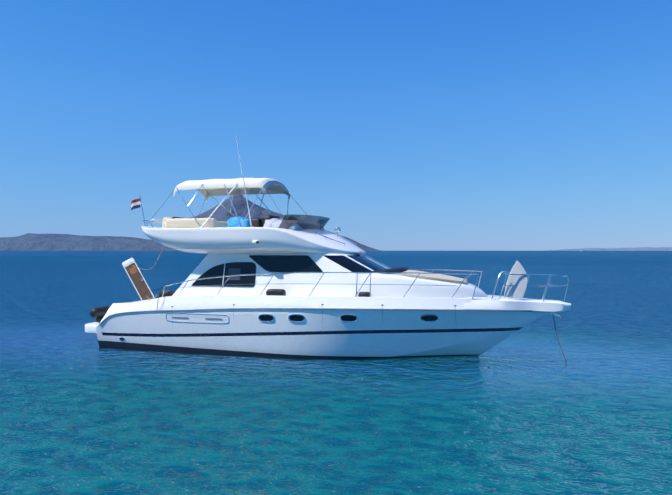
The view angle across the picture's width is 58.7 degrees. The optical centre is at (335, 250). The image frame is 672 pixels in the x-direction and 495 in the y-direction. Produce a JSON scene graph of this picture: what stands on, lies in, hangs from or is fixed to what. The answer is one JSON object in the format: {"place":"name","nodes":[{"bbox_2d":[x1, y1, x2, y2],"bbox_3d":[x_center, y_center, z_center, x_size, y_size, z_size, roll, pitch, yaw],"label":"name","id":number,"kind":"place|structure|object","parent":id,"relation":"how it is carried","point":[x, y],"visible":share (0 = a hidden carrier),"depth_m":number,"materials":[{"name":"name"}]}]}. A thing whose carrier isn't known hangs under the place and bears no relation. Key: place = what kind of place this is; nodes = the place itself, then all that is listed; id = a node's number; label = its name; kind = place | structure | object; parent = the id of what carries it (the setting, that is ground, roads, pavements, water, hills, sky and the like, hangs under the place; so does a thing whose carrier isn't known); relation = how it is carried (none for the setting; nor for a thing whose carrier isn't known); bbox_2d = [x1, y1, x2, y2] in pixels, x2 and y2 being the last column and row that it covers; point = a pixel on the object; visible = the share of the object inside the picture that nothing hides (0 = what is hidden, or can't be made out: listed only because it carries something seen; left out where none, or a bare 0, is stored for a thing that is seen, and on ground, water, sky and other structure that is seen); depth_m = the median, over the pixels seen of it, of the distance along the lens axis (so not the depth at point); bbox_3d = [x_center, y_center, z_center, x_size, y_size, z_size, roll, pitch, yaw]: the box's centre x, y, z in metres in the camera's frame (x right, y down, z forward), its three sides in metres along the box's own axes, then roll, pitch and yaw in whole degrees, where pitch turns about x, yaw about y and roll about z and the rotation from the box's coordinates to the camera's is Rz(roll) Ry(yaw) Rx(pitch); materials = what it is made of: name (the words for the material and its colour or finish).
{"place":"outdoors","nodes":[
{"label":"outdoors","id":0,"kind":"place"},
{"bbox_2d":[0,233,150,250],"bbox_3d":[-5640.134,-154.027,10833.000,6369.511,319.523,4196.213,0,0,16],"label":"hills","id":1,"kind":"structure","parent":0,"point":[45,242],"depth_m":9955.02,"materials":[{"name":"stone"}]},
{"bbox_2d":[115,195,380,250],"bbox_3d":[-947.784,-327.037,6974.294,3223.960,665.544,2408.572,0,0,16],"label":"mountain","id":2,"kind":"structure","parent":0,"point":[223,214],"depth_m":6557.33,"materials":[{"name":"stone"}]},
{"bbox_2d":[0,251,671,494],"bbox_3d":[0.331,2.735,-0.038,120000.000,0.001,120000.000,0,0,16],"label":"sea","id":3,"kind":"structure","parent":0,"point":[528,409],"depth_m":10.83,"materials":[{"name":"liquid"}]},
{"bbox_2d":[85,137,570,360],"bbox_3d":[-0.485,0.206,16.826,13.592,6.463,4.245,0,0,16],"label":"motor yacht","id":4,"kind":"object","parent":3,"relation":"on","point":[294,286],"visible":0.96,"depth_m":15.32,"materials":[{"name":"white plastic"}]},
{"bbox_2d":[0,0,671,250],"label":"sky","id":5,"kind":"structure","parent":0,"point":[406,125],"materials":[{"name":"blue"}]},
{"bbox_2d":[547,247,671,250],"bbox_3d":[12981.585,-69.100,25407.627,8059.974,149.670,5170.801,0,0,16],"label":"land","id":6,"kind":"structure","parent":0,"point":[631,249],"depth_m":24256.44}
]}

